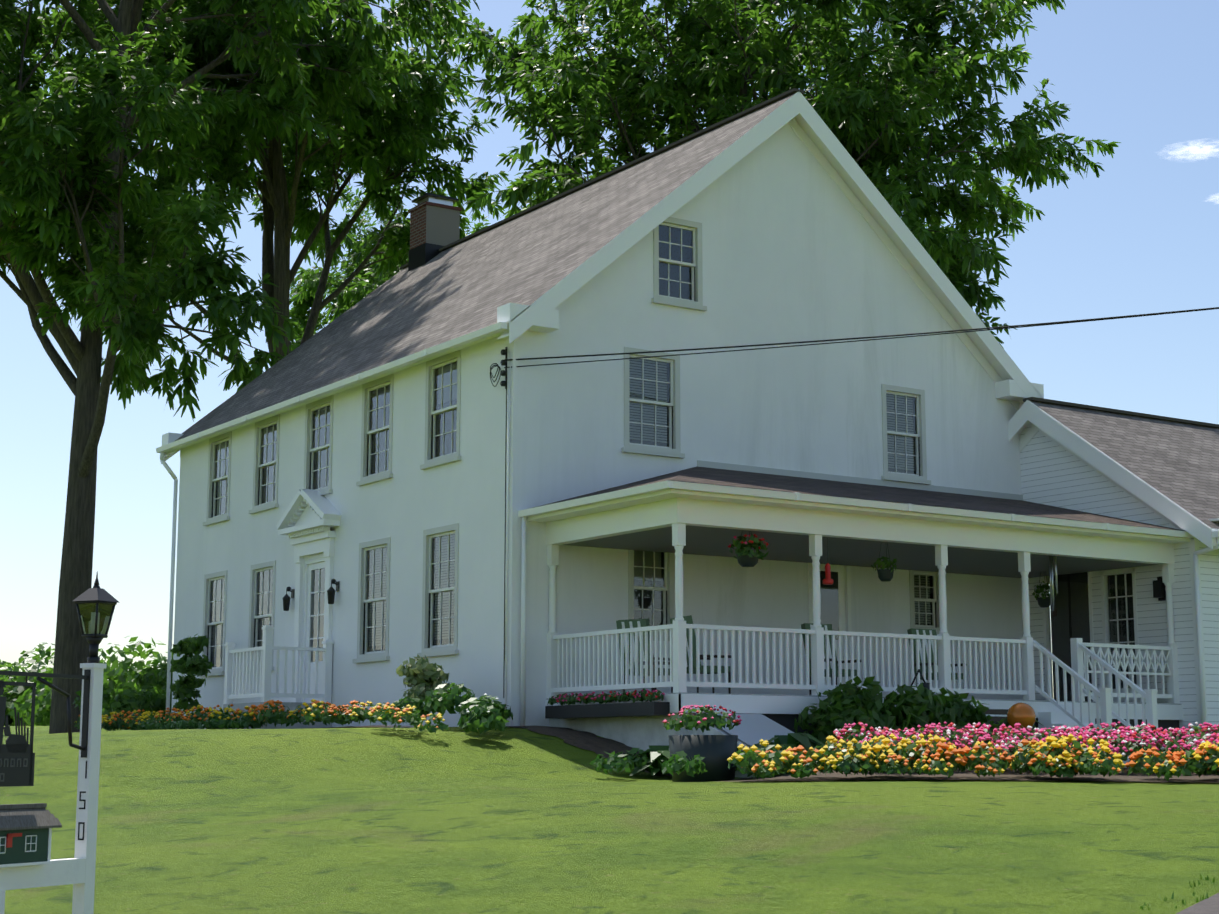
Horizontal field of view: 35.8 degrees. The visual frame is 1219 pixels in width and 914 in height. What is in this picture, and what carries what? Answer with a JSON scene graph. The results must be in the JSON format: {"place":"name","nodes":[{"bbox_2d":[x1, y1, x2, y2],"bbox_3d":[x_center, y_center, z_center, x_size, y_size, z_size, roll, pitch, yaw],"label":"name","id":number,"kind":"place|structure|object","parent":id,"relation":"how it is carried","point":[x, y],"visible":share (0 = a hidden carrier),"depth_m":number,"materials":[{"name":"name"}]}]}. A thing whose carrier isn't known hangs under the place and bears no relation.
{"place":"outdoors","nodes":[
{"label":"outdoors","id":0,"kind":"place"},
{"bbox_2d":[171,123,1022,728],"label":"house walls","id":1,"kind":"structure","parent":0,"point":[381,499],"depth_m":33.17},
{"bbox_2d":[282,579,339,610],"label":"wall lamps","id":2,"kind":"object","parent":1,"relation":"attached to","point":[286,598],"depth_m":34.70,"materials":[{"name":"black metal"}]},
{"bbox_2d":[156,88,1043,725],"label":"house roof","id":3,"kind":"structure","parent":1,"relation":"on","point":[514,278],"depth_m":35.42,"materials":[{"name":"grey"}]},
{"bbox_2d":[490,307,1218,697],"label":"service wire","id":4,"kind":"object","parent":1,"relation":"attached to","point":[506,367],"visible":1,"depth_m":30.30,"materials":[{"name":"black paint"}]},
{"bbox_2d":[0,726,1218,913],"bbox_3d":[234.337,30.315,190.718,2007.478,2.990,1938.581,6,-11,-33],"label":"ground","id":5,"kind":"structure","parent":0,"point":[414,820],"depth_m":16.30,"materials":[{"name":"green plant"}]},
{"bbox_2d":[0,571,119,913],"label":"lamp post","id":6,"kind":"object","parent":5,"relation":"on","point":[95,604],"visible":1,"depth_m":11.85,"materials":[{"name":"white paint"}]},
{"bbox_2d":[0,803,61,867],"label":"mailbox","id":7,"kind":"object","parent":6,"relation":"on","point":[25,834],"visible":1,"depth_m":11.24,"materials":[{"name":"green wood"}]},
{"bbox_2d":[0,669,90,786],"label":"farm sign","id":8,"kind":"object","parent":6,"relation":"attached to","point":[17,759],"visible":1,"depth_m":11.40,"materials":[{"name":"black metal"}]},
{"bbox_2d":[0,636,172,725],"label":"bushes","id":9,"kind":"object","parent":5,"relation":"on","point":[116,677],"visible":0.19,"depth_m":99.19,"materials":[{"name":"green plant"}]},
{"bbox_2d":[0,0,495,733],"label":"tree","id":10,"kind":"object","parent":5,"relation":"on","point":[64,160],"visible":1,"depth_m":48.10,"materials":[{"name":"green plant"}]},
{"bbox_2d":[16,0,509,409],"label":"tree","id":11,"kind":"object","parent":5,"relation":"on","point":[376,147],"visible":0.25,"depth_m":61.16,"materials":[{"name":"green plant"}]},
{"bbox_2d":[223,625,333,728],"bbox_3d":[-6.383,4.454,35.254,1.365,2.430,2.765,6,-11,-33],"label":"front stoop","id":12,"kind":"object","parent":5,"relation":"on","point":[234,662],"visible":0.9,"depth_m":34.36,"materials":[{"name":"white wood"}]},
{"bbox_2d":[289,176,490,351],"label":"tree","id":13,"kind":"object","parent":5,"relation":"on","point":[363,283],"visible":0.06,"depth_m":80.83,"materials":[{"name":"green plant"}]},
{"bbox_2d":[73,534,1218,780],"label":"garden plants","id":14,"kind":"object","parent":5,"relation":"on","point":[917,730],"visible":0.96,"depth_m":25.47,"materials":[{"name":"green plant"}]},
{"bbox_2d":[298,531,1218,782],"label":"garden props","id":15,"kind":"object","parent":5,"relation":"on","point":[716,751],"visible":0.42,"depth_m":27.50,"materials":[{"name":"brown"}]},
{"bbox_2d":[433,0,1120,348],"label":"tree","id":16,"kind":"object","parent":5,"relation":"on","point":[714,74],"visible":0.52,"depth_m":53.90,"materials":[{"name":"green plant"}]},
{"bbox_2d":[518,460,1194,777],"bbox_3d":[4.771,3.040,30.807,11.790,6.240,5.355,6,-11,-33],"label":"porch","id":17,"kind":"object","parent":5,"relation":"on","point":[680,519],"visible":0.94,"depth_m":29.57,"materials":[{"name":"white wood"}]},
{"bbox_2d":[1008,397,1218,734],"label":"annex","id":18,"kind":"object","parent":5,"relation":"on","point":[1158,470],"visible":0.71,"depth_m":34.40,"materials":[{"name":"white wood"}]},
{"bbox_2d":[1140,874,1216,909],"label":"grass tufts","id":19,"kind":"object","parent":5,"relation":"on","point":[1191,886],"visible":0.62,"depth_m":12.57,"materials":[{"name":"green plant"}]},
{"bbox_2d":[0,0,1218,698],"label":"sky","id":20,"kind":"structure","parent":0,"point":[1138,237],"materials":[{"name":"blue"}]},
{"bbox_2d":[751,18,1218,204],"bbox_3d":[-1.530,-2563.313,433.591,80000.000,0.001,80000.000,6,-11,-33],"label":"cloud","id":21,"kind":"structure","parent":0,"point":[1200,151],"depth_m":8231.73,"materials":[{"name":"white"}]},
{"bbox_2d":[1176,893,1218,913],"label":"driveway","id":22,"kind":"structure","parent":0,"point":[1209,905],"depth_m":12.21,"materials":[{"name":"concrete"}]}
]}

